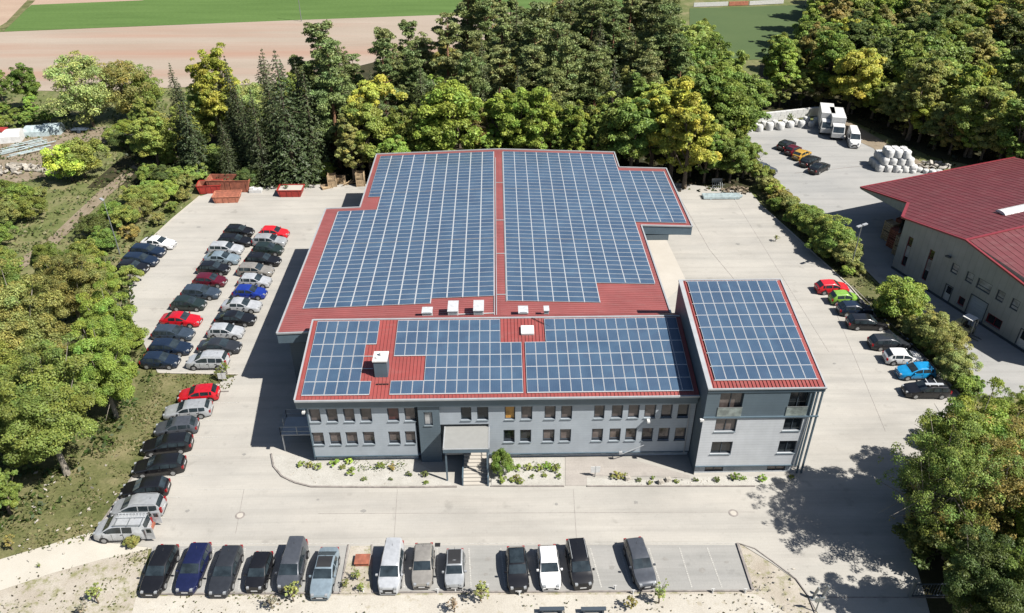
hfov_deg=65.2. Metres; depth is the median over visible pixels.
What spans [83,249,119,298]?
broadleaf tree
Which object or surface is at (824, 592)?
gate post
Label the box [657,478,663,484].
boulder
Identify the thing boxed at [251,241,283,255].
parked car
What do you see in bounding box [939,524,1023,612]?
broadleaf tree
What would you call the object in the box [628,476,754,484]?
bed stones
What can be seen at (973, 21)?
broadleaf tree
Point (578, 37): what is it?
pine tree
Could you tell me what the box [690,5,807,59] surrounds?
sports pitch
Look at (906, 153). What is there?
bag
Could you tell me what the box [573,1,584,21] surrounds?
pine tree
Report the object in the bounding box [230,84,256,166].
spruce tree
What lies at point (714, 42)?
broadleaf tree
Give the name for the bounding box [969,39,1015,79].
broadleaf tree
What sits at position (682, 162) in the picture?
broadleaf tree
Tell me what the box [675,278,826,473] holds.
office tower
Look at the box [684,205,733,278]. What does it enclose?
yard joint
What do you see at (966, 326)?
forklift
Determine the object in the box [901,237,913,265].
window
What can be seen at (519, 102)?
broadleaf tree
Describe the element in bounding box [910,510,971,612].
grass
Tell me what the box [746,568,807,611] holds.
verge stones
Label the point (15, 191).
bush
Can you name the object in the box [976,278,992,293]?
window
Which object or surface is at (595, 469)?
sign post
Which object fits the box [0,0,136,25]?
pale field
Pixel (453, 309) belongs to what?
roof ventilator
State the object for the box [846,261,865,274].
bush
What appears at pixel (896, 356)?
parked car
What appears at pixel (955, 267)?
window
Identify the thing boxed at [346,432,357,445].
window
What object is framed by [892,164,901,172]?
bag
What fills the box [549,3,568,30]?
pine tree
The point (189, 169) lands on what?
bush
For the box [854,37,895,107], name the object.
tall broadleaf tree
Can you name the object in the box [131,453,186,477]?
parked car
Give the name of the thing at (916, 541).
bush
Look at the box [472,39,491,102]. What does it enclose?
spruce tree
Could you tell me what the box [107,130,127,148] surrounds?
bush
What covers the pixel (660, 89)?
broadleaf tree
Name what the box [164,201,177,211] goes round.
bush
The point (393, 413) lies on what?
window
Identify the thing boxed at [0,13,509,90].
ploughed field
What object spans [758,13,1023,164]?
woodland floor
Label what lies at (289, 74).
tall broadleaf tree
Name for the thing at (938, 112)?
broadleaf tree
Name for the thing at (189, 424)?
parked car
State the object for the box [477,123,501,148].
broadleaf tree
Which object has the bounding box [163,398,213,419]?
parked car
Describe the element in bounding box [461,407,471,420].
window
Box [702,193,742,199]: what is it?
steel beams
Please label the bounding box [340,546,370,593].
median bed
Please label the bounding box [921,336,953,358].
bush
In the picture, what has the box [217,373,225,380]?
sign post
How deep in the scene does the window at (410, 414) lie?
71.52 m
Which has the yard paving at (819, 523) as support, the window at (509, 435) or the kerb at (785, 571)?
the kerb at (785, 571)
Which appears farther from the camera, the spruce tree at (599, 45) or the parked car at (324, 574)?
the spruce tree at (599, 45)
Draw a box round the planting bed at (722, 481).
[587,477,797,485]
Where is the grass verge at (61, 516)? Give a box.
[0,373,234,558]
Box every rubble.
[0,162,31,175]
[28,164,60,172]
[915,160,950,168]
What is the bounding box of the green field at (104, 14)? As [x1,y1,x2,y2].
[0,0,623,31]
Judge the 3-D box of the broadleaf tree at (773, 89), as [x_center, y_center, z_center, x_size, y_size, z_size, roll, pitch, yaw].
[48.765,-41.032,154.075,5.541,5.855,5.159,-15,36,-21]
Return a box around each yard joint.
[170,543,725,543]
[318,512,653,513]
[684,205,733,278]
[734,199,828,351]
[817,596,953,597]
[833,306,884,428]
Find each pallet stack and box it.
[880,229,888,240]
[883,219,900,231]
[886,237,894,248]
[888,226,901,239]
[891,245,896,254]
[894,234,900,245]
[896,217,901,225]
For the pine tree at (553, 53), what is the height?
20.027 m
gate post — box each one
[809,587,819,600]
[819,585,829,598]
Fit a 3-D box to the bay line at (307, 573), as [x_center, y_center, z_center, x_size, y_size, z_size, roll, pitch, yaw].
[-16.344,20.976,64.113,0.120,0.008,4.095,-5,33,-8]
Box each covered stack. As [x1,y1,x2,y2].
[0,128,24,143]
[23,125,49,136]
[42,123,64,134]
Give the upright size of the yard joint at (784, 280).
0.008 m
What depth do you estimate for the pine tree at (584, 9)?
158.49 m
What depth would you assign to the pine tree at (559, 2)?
172.01 m
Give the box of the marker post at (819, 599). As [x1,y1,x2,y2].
[815,597,823,611]
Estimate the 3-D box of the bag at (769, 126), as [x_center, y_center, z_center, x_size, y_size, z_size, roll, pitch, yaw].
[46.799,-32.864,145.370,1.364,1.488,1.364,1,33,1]
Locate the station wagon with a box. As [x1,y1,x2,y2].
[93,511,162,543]
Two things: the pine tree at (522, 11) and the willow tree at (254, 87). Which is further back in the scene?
the pine tree at (522, 11)
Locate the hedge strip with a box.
[751,184,984,405]
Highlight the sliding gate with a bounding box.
[908,581,947,597]
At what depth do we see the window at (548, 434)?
73.23 m
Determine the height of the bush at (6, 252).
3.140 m
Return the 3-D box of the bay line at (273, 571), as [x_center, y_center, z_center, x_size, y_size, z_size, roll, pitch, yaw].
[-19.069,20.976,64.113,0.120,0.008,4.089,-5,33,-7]
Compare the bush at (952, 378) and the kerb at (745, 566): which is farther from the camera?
the bush at (952, 378)
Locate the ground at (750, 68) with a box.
[0,0,1022,612]
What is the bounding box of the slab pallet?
[249,186,262,192]
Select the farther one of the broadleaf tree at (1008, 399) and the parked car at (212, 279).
the parked car at (212, 279)
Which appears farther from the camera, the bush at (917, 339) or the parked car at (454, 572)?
the bush at (917, 339)
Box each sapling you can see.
[2,534,14,549]
[76,598,90,612]
[85,582,102,603]
[218,361,229,373]
[262,595,278,608]
[283,581,300,601]
[342,579,348,587]
[351,567,361,579]
[357,582,363,590]
[445,597,457,612]
[473,580,489,600]
[623,595,637,608]
[655,578,668,603]
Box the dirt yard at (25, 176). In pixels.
[0,126,130,182]
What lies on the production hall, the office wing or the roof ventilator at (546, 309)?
the roof ventilator at (546, 309)
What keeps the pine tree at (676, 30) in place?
on the forest floor at (745, 183)
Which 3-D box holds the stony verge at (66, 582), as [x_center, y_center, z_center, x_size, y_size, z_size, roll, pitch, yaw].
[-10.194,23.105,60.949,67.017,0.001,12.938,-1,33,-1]
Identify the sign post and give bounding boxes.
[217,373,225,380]
[591,466,599,476]
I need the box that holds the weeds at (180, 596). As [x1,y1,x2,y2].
[101,551,308,606]
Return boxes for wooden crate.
[320,182,332,189]
[327,172,335,180]
[327,180,336,186]
[335,174,345,183]
[355,170,364,178]
[356,176,365,186]
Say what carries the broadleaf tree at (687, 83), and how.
on the forest floor at (745, 183)
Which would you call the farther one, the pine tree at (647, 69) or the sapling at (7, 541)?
the pine tree at (647, 69)
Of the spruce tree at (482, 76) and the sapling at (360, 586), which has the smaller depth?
the sapling at (360, 586)
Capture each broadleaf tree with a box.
[0,70,12,101]
[0,257,35,297]
[0,258,82,364]
[0,333,98,476]
[0,338,38,440]
[0,467,23,514]
[6,62,40,106]
[23,93,38,120]
[28,252,107,336]
[29,242,69,284]
[67,315,138,418]
[75,280,149,351]
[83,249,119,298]
[125,116,177,165]
[127,96,165,133]
[169,101,217,144]
[184,42,248,144]
[185,86,214,145]
[275,71,310,140]
[333,117,377,171]
[334,113,367,181]
[339,97,391,173]
[344,74,407,164]
[377,117,399,152]
[378,134,411,152]
[386,104,424,150]
[407,109,455,151]
[417,74,487,150]
[428,44,458,81]
[442,76,478,147]
[463,107,488,148]
[473,89,523,148]
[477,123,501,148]
[494,87,545,148]
[500,57,519,97]
[518,86,562,149]
[535,0,557,33]
[548,111,571,149]
[562,100,591,150]
[575,21,586,54]
[584,104,612,150]
[588,91,635,160]
[605,97,663,166]
[612,65,636,99]
[624,72,656,163]
[629,78,699,166]
[646,75,703,179]
[648,77,671,87]
[658,100,722,188]
[672,29,699,59]
[674,24,712,45]
[674,85,711,114]
[675,147,692,176]
[678,71,712,108]
[681,60,714,96]
[683,45,716,73]
[689,47,718,64]
[690,21,717,48]
[691,134,726,183]
[697,32,731,58]
[698,18,718,45]
[703,57,745,95]
[706,50,749,79]
[706,62,744,111]
[707,78,759,140]
[710,114,732,154]
[711,124,735,177]
[716,138,757,183]
[732,126,748,138]
[739,138,759,178]
[742,74,773,119]
[742,145,767,174]
[755,80,783,107]
[761,32,805,76]
[763,39,801,105]
[770,73,794,106]
[789,65,819,105]
[792,12,826,47]
[796,22,843,65]
[798,21,832,92]
[799,1,823,22]
[805,26,856,102]
[806,0,848,15]
[806,71,839,103]
[813,0,852,68]
[825,48,886,114]
[830,11,878,49]
[831,17,872,34]
[836,0,874,13]
[842,80,863,113]
[850,2,874,20]
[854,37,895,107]
[859,76,892,118]
[865,0,897,15]
[868,14,899,35]
[870,4,901,29]
[871,23,920,64]
[875,81,906,126]
[882,47,932,100]
[883,0,909,18]
[883,30,929,78]
[890,98,922,135]
[895,48,948,140]
[896,0,929,35]
[897,0,931,19]
[899,33,974,91]
[902,9,946,42]
[906,59,965,108]
[906,99,941,142]
[914,376,1023,505]
[917,5,965,42]
[919,101,956,149]
[923,0,961,16]
[930,18,982,42]
[934,31,954,43]
[938,112,966,154]
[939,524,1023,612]
[945,65,996,97]
[945,79,1021,157]
[946,59,994,103]
[949,0,976,16]
[953,105,991,157]
[954,14,988,42]
[959,26,998,68]
[963,387,1017,424]
[964,115,1015,160]
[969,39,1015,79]
[971,24,992,44]
[972,0,997,17]
[972,537,1023,611]
[982,1,1007,19]
[982,56,1014,89]
[983,5,1008,45]
[986,0,1023,43]
[988,114,1023,159]
[990,8,1023,62]
[995,98,1023,157]
[1002,63,1023,148]
[1004,493,1023,549]
[1007,44,1023,71]
[1007,385,1023,423]
[1008,126,1023,158]
[1010,414,1023,431]
[1018,47,1023,69]
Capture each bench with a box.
[539,606,564,612]
[581,606,605,612]
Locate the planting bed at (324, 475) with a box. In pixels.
[272,454,454,485]
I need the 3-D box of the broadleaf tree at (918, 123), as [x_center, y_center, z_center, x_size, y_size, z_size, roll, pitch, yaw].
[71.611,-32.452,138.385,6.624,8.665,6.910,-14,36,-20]
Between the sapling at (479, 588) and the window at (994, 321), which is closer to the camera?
the sapling at (479, 588)
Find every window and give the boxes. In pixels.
[309,409,321,422]
[312,433,324,445]
[326,409,338,422]
[329,432,341,445]
[343,409,355,422]
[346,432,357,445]
[360,409,372,422]
[363,432,375,444]
[387,408,399,421]
[388,431,400,444]
[404,408,415,421]
[405,431,415,444]
[424,412,432,426]
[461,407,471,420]
[477,407,488,420]
[503,430,514,442]
[504,407,515,420]
[520,430,530,442]
[521,406,531,420]
[542,429,554,442]
[544,406,555,419]
[559,429,570,442]
[560,406,571,419]
[591,429,602,441]
[593,405,604,419]
[608,428,620,441]
[611,405,622,418]
[624,428,636,441]
[627,405,639,418]
[641,428,652,440]
[643,405,655,418]
[657,428,669,440]
[660,405,672,418]
[674,428,685,440]
[677,404,688,417]
[704,467,722,470]
[710,442,731,454]
[714,419,736,432]
[719,393,742,406]
[767,466,784,469]
[776,441,796,453]
[782,418,802,431]
[788,392,808,405]
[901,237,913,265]
[922,249,934,280]
[951,263,959,274]
[956,296,965,306]
[965,271,974,283]
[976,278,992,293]
[985,313,1002,329]
[995,290,1005,301]
[1010,298,1020,310]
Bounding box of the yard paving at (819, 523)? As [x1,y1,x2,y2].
[91,183,957,612]
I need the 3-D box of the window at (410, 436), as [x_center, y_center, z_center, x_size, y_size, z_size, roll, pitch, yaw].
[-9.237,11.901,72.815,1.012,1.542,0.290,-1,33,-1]
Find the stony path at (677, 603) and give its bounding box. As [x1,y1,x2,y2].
[132,594,785,612]
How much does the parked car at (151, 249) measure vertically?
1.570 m
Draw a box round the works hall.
[860,157,1023,352]
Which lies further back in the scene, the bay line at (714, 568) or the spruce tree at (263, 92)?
the spruce tree at (263, 92)
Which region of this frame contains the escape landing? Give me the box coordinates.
[279,409,309,450]
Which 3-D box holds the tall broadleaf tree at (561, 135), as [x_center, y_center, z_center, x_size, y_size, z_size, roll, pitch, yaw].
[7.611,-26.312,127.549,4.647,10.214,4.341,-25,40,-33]
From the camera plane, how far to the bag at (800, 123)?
146.20 m
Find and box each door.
[941,283,952,302]
[964,293,988,324]
[1013,328,1023,349]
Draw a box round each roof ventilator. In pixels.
[421,307,432,315]
[447,300,458,314]
[473,300,483,314]
[518,306,527,314]
[543,306,548,313]
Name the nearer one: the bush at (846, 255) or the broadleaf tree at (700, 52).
the bush at (846, 255)
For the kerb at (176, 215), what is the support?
on the yard paving at (819, 523)
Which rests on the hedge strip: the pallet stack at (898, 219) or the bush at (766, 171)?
the bush at (766, 171)
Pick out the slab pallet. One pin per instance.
(252, 189)
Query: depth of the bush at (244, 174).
123.27 m
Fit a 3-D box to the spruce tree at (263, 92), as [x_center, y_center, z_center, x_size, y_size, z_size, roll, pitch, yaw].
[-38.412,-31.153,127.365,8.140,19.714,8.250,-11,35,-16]
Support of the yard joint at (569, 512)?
on the yard paving at (819, 523)
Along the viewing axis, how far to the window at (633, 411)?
71.85 m
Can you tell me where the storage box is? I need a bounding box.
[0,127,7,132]
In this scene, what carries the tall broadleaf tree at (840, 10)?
on the woodland floor at (939, 152)
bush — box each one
[0,102,11,113]
[0,115,13,126]
[0,179,14,198]
[0,195,21,224]
[0,221,19,244]
[0,245,16,258]
[2,257,23,269]
[3,182,34,200]
[7,107,23,117]
[13,111,39,124]
[15,195,47,218]
[32,186,47,198]
[37,110,54,122]
[40,143,85,180]
[52,136,111,177]
[57,105,70,116]
[66,237,99,261]
[72,213,111,234]
[87,225,120,250]
[97,200,120,217]
[100,126,119,139]
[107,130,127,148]
[107,204,140,227]
[112,119,133,133]
[114,264,144,284]
[117,224,140,238]
[118,185,142,201]
[122,534,139,547]
[125,198,153,218]
[126,134,136,148]
[128,113,149,120]
[132,328,145,348]
[134,163,156,180]
[136,180,155,188]
[137,183,169,207]
[148,164,172,180]
[149,212,164,225]
[154,179,178,198]
[159,151,178,164]
[160,113,170,128]
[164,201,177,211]
[165,165,186,180]
[173,188,191,200]
[174,174,194,188]
[183,163,207,180]
[193,164,212,177]
[197,143,226,169]
[202,148,241,171]
[235,165,261,186]
[314,159,336,177]
[490,447,514,475]
[750,163,775,178]
[755,175,779,190]
[764,182,785,195]
[765,194,784,210]
[767,185,792,199]
[779,194,800,210]
[781,197,799,213]
[782,212,795,223]
[786,203,817,223]
[790,204,823,227]
[797,210,832,237]
[804,235,832,258]
[806,212,842,236]
[811,217,855,241]
[818,221,863,258]
[827,236,863,264]
[840,265,855,275]
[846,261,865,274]
[871,304,896,317]
[873,275,930,322]
[891,513,982,572]
[897,315,916,337]
[898,468,960,512]
[909,303,958,340]
[912,335,928,349]
[920,494,1022,561]
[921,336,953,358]
[930,322,973,359]
[933,349,983,380]
[947,370,975,392]
[957,372,985,394]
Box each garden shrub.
[304,461,312,467]
[313,463,321,469]
[329,459,339,466]
[345,457,352,463]
[346,466,354,474]
[375,462,384,467]
[420,470,428,476]
[500,476,506,483]
[516,477,524,483]
[523,463,532,469]
[533,463,542,471]
[542,461,551,469]
[551,464,560,472]
[610,471,621,478]
[730,471,741,480]
[758,474,767,481]
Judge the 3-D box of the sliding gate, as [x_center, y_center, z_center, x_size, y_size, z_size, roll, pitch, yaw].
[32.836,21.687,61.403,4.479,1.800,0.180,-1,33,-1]
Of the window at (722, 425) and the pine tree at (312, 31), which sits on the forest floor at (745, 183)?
the pine tree at (312, 31)
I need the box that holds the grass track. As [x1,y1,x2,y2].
[0,0,34,30]
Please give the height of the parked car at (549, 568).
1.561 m
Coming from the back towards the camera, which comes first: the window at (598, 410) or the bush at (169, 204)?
the bush at (169, 204)
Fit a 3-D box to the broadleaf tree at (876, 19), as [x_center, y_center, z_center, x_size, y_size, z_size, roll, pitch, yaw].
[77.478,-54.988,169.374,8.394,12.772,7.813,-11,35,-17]
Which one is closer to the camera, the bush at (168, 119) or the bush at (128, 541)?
the bush at (128, 541)
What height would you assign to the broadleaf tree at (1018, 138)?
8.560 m
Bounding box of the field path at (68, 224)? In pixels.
[20,165,138,268]
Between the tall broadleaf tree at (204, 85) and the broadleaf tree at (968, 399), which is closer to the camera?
the broadleaf tree at (968, 399)
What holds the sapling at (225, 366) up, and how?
on the grass verge at (61, 516)
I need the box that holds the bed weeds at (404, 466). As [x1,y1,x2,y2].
[309,459,560,472]
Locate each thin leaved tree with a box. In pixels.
[876,399,1023,539]
[889,402,1023,549]
[990,418,1023,525]
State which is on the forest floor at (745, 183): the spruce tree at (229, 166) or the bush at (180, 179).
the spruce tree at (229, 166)
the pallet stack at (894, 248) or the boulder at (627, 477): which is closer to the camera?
the boulder at (627, 477)
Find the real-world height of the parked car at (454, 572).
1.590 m
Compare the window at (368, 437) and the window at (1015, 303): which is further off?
the window at (1015, 303)
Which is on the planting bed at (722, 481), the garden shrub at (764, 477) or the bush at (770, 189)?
the garden shrub at (764, 477)
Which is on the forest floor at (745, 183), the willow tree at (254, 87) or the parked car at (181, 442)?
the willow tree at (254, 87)
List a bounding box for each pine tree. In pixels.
[287,54,314,111]
[298,19,347,150]
[307,38,355,170]
[314,64,350,127]
[330,46,352,73]
[344,53,365,94]
[367,38,401,120]
[372,27,405,110]
[383,43,408,128]
[397,19,418,108]
[397,48,436,108]
[403,31,441,104]
[429,12,465,118]
[444,0,491,56]
[452,52,491,132]
[455,16,480,49]
[463,30,496,97]
[468,0,500,85]
[480,0,500,41]
[483,45,514,119]
[487,6,518,91]
[492,0,515,49]
[505,0,520,49]
[512,6,533,70]
[513,1,553,71]
[513,43,552,92]
[514,18,547,66]
[536,60,569,149]
[541,22,577,139]
[548,28,580,115]
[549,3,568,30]
[551,0,564,16]
[551,12,567,35]
[552,37,587,149]
[556,0,585,61]
[568,31,588,103]
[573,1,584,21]
[575,44,613,120]
[579,0,608,22]
[579,0,608,91]
[583,0,620,58]
[591,48,613,105]
[597,7,627,88]
[603,0,620,15]
[607,14,629,74]
[617,0,645,31]
[617,36,647,88]
[618,0,643,73]
[624,49,664,90]
[633,0,667,41]
[638,0,675,61]
[638,36,658,82]
[642,2,696,85]
[655,14,681,75]
[664,38,692,87]
[668,0,682,21]
[1008,43,1023,88]
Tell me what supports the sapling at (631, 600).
on the stony path at (677, 603)
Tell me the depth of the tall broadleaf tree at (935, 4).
171.82 m
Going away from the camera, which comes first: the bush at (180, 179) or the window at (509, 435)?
the window at (509, 435)
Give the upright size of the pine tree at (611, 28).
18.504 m
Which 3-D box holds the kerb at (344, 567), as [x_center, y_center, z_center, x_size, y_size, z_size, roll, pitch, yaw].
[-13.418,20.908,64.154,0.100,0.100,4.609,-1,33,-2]
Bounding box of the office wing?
[293,313,699,485]
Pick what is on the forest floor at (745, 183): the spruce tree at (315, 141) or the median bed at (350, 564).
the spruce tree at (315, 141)
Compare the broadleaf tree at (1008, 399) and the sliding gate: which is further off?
the broadleaf tree at (1008, 399)
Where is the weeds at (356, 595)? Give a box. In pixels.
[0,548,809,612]
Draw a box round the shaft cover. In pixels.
[354,554,370,565]
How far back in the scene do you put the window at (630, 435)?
73.38 m
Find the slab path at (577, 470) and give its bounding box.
[565,456,689,485]
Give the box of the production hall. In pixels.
[276,148,692,381]
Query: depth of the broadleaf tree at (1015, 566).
54.00 m
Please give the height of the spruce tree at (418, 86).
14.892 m
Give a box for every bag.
[756,124,763,131]
[765,121,773,130]
[775,121,784,130]
[786,120,794,127]
[792,118,798,124]
[797,120,804,127]
[803,116,809,123]
[808,121,814,127]
[813,116,818,124]
[868,156,875,164]
[872,159,878,167]
[874,149,881,157]
[875,162,884,171]
[876,152,883,160]
[879,156,889,164]
[882,145,891,154]
[884,148,894,157]
[884,164,892,172]
[889,156,897,164]
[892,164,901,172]
[894,148,902,157]
[897,158,906,165]
[901,165,909,172]
[902,149,911,158]
[905,156,914,165]
[909,164,917,172]
[916,166,922,171]
[922,168,928,173]
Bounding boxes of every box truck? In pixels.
[817,102,834,133]
[829,107,846,139]
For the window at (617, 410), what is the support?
in the office wing
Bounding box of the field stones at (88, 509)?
[1,462,116,561]
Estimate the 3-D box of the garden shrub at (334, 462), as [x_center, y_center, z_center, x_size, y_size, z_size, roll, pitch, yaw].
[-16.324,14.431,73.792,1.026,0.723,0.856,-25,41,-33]
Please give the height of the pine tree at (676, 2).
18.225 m
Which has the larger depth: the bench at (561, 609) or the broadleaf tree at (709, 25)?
the broadleaf tree at (709, 25)
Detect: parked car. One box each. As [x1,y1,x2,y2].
[110,493,167,518]
[116,259,149,273]
[120,252,159,265]
[120,476,171,498]
[128,243,166,256]
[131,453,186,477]
[139,351,180,369]
[140,235,176,249]
[140,432,193,456]
[140,544,179,596]
[147,338,193,356]
[150,324,195,341]
[154,415,199,436]
[159,311,202,327]
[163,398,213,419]
[169,295,206,311]
[175,542,211,594]
[177,383,220,402]
[180,284,221,300]
[186,350,229,370]
[192,272,227,287]
[196,261,230,275]
[197,337,242,355]
[203,251,240,265]
[206,323,245,339]
[207,241,244,254]
[208,545,243,597]
[214,310,256,326]
[216,233,252,246]
[220,297,262,313]
[223,224,254,236]
[231,284,267,300]
[236,262,274,276]
[237,273,272,287]
[243,252,281,266]
[244,551,274,592]
[251,233,287,245]
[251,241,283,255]
[258,225,289,237]
[275,536,309,592]
[309,547,339,599]
[375,537,405,594]
[409,542,434,588]
[442,547,466,589]
[504,546,530,592]
[536,544,562,590]
[565,538,594,589]
[623,536,656,589]
[760,161,777,174]
[776,139,795,150]
[784,144,801,155]
[792,149,811,160]
[799,155,820,167]
[808,162,830,174]
[814,279,849,294]
[827,290,859,305]
[835,300,872,316]
[845,313,888,330]
[867,333,912,351]
[881,348,923,365]
[894,362,937,380]
[900,379,951,399]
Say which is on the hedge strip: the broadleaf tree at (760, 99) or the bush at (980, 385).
the bush at (980, 385)
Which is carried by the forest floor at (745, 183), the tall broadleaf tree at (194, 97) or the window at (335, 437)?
the tall broadleaf tree at (194, 97)
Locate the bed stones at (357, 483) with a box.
[291,461,428,485]
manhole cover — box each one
[235,512,244,518]
[728,509,737,516]
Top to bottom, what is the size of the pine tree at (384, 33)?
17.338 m
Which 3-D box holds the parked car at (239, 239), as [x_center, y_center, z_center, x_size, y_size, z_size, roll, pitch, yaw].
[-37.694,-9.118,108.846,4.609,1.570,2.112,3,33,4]
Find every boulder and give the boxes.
[624,475,630,480]
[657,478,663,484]
[665,476,671,482]
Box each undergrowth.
[0,249,152,532]
[93,111,762,191]
[769,79,1022,166]
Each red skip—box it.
[195,179,222,193]
[276,184,304,196]
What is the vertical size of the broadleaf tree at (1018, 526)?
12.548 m
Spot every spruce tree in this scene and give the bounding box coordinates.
[167,63,183,144]
[171,95,200,166]
[176,82,216,182]
[210,70,231,137]
[215,120,244,179]
[217,74,253,149]
[223,56,247,161]
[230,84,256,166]
[235,95,265,168]
[243,90,283,189]
[254,48,296,171]
[255,56,279,144]
[262,50,324,188]
[279,60,289,149]
[289,60,324,160]
[294,67,340,183]
[308,57,331,145]
[327,52,359,163]
[367,70,392,148]
[411,67,442,149]
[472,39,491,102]
[502,3,522,85]
[503,66,533,148]
[577,19,612,104]
[580,37,610,104]
[589,56,628,161]
[616,25,635,80]
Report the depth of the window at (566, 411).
71.77 m
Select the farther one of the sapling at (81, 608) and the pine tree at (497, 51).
the pine tree at (497, 51)
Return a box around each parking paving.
[151,545,347,591]
[372,545,750,590]
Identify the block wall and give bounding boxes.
[758,107,818,121]
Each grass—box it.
[0,89,192,131]
[0,128,203,274]
[761,189,978,395]
[910,510,971,612]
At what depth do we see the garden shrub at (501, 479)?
71.83 m
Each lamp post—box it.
[99,198,120,253]
[852,223,867,261]
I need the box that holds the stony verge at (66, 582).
[0,544,816,612]
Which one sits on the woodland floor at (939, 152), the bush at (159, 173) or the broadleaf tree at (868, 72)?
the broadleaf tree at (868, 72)
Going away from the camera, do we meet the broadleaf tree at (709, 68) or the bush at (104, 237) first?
the bush at (104, 237)
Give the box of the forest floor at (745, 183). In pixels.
[87,53,760,189]
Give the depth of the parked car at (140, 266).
102.45 m
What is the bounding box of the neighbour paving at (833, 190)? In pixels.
[747,124,1023,396]
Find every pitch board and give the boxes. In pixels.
[693,2,727,6]
[729,1,748,5]
[749,0,783,4]
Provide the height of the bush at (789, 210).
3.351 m
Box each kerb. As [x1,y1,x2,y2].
[89,391,228,539]
[154,196,199,234]
[159,372,237,374]
[160,592,340,594]
[270,453,456,487]
[340,544,348,591]
[371,544,372,590]
[372,590,751,592]
[491,485,563,486]
[587,485,754,486]
[736,543,753,589]
[740,543,815,612]
[763,207,959,394]
[851,285,930,362]
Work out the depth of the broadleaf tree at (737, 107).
126.44 m
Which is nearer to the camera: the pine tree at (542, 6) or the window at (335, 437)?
the window at (335, 437)
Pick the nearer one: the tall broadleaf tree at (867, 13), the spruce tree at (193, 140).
the spruce tree at (193, 140)
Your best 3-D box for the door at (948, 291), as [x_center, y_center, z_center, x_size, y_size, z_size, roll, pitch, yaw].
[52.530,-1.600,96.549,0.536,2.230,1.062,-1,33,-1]
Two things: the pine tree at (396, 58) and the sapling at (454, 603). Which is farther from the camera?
the pine tree at (396, 58)
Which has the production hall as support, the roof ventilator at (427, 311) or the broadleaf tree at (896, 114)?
the roof ventilator at (427, 311)
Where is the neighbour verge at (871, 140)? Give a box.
[844,120,931,168]
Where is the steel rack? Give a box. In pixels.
[712,178,722,187]
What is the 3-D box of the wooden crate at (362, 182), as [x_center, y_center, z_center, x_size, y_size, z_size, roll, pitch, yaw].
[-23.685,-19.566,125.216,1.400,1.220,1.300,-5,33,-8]
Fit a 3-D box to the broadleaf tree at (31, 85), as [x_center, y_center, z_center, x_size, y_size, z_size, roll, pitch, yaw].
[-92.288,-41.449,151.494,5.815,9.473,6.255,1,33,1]
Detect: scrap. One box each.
[0,138,55,157]
[721,185,748,193]
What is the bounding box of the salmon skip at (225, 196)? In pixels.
[211,190,241,202]
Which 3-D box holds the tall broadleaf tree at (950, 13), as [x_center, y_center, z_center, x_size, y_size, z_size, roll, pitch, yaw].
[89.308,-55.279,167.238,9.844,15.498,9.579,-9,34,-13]
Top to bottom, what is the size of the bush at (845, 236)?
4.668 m
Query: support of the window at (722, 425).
in the office tower
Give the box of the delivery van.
[845,125,861,147]
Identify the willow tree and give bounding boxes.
[40,50,113,126]
[88,59,152,118]
[120,64,165,109]
[230,79,276,138]
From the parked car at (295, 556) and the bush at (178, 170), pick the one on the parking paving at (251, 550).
the parked car at (295, 556)
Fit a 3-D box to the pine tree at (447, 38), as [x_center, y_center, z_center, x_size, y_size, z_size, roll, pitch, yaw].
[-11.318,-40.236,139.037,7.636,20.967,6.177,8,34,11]
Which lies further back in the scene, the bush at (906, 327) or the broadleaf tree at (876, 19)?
the broadleaf tree at (876, 19)
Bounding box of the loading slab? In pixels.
[647,240,684,298]
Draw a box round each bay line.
[170,548,182,589]
[204,548,214,589]
[238,548,245,589]
[271,548,276,589]
[306,548,309,589]
[403,548,405,586]
[436,548,438,586]
[468,548,471,586]
[500,548,505,586]
[532,548,538,586]
[590,548,601,586]
[619,548,631,586]
[648,548,661,586]
[679,548,691,586]
[707,548,721,586]
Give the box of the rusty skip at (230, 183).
[205,174,250,191]
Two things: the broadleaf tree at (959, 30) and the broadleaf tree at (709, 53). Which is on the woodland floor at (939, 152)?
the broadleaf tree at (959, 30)
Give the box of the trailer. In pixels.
[70,125,88,132]
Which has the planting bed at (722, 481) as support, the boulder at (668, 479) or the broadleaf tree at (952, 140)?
the boulder at (668, 479)
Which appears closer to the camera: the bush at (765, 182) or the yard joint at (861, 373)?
the yard joint at (861, 373)
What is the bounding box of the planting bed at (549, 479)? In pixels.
[492,457,562,484]
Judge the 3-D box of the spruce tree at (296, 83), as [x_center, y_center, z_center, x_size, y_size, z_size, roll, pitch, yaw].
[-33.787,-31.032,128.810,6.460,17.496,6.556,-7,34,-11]
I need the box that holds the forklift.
[954,313,981,340]
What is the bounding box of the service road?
[0,533,150,589]

